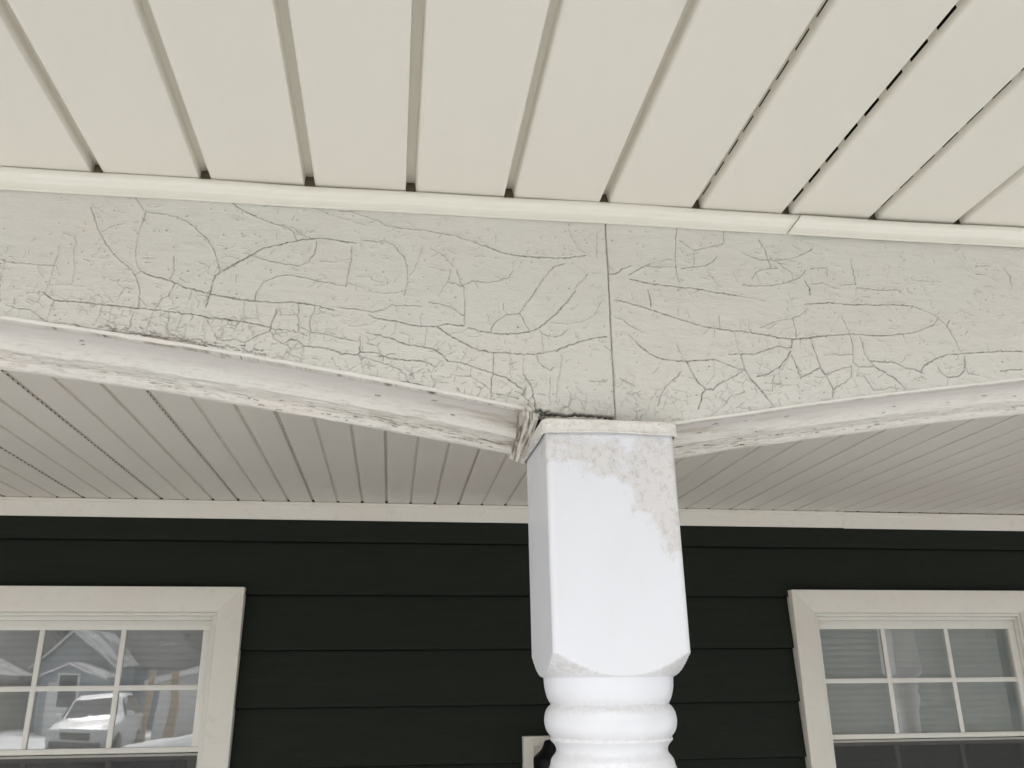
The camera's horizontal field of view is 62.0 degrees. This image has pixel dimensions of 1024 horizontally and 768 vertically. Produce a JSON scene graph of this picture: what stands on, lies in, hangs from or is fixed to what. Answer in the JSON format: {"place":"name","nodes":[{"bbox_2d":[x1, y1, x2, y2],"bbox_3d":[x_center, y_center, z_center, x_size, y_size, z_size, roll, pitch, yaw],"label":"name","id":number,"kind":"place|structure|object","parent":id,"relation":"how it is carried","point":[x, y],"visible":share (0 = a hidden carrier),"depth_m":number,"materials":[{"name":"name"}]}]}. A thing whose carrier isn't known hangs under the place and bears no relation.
{"place":"outdoors","nodes":[
{"label":"outdoors","id":0,"kind":"place"},
{"label":"ground","id":1,"kind":"structure","parent":0,"visible":0},
{"bbox_2d":[0,491,1023,767],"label":"house","id":2,"kind":"structure","parent":1,"relation":"on","point":[366,645],"depth_m":2.87,"materials":[{"name":"paint"}]},
{"bbox_2d":[0,630,202,755],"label":"window pane","id":3,"kind":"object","parent":2,"relation":"attached to","point":[80,719],"depth_m":2.72,"materials":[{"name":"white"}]},
{"bbox_2d":[0,586,245,767],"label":"window","id":4,"kind":"structure","parent":2,"relation":"in","point":[216,611],"depth_m":2.70,"materials":[{"name":"paint"}]},
{"bbox_2d":[0,0,1023,247],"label":"eave soffit","id":5,"kind":"structure","parent":2,"relation":"attached to","point":[896,120],"depth_m":0.94,"materials":[{"name":"plastic"}]},
{"bbox_2d":[0,370,1023,530],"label":"porch ceiling","id":6,"kind":"structure","parent":2,"relation":"attached to","point":[96,445],"depth_m":2.54,"materials":[{"name":"plastic"}]},
{"bbox_2d":[522,735,555,767],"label":"wall lantern","id":7,"kind":"object","parent":2,"relation":"attached to","point":[538,751],"depth_m":2.74,"materials":[{"name":"paint"}]},
{"bbox_2d":[787,590,1023,767],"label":"window","id":8,"kind":"structure","parent":2,"relation":"in","point":[810,611],"depth_m":3.02,"materials":[{"name":"paint"}]},
{"bbox_2d":[819,629,1014,739],"bbox_3d":[1.450,1.251,3.023,0.724,0.848,0.038,2,-19,-7],"label":"window blind","id":9,"kind":"object","parent":2,"relation":"attached to","point":[859,708],"depth_m":3.08,"materials":[{"name":"white glass"}]},
{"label":"porch floor","id":10,"kind":"structure","parent":0,"visible":0},
{"bbox_2d":[522,418,690,767],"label":"porch post","id":11,"kind":"object","parent":10,"relation":"on","point":[610,644],"visible":0.99,"depth_m":0.96,"materials":[{"name":"plastic"}]},
{"bbox_2d":[0,190,1023,462],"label":"porch beam","id":12,"kind":"structure","parent":11,"relation":"on","point":[498,334],"depth_m":1.07,"materials":[{"name":"paint"}]}
]}

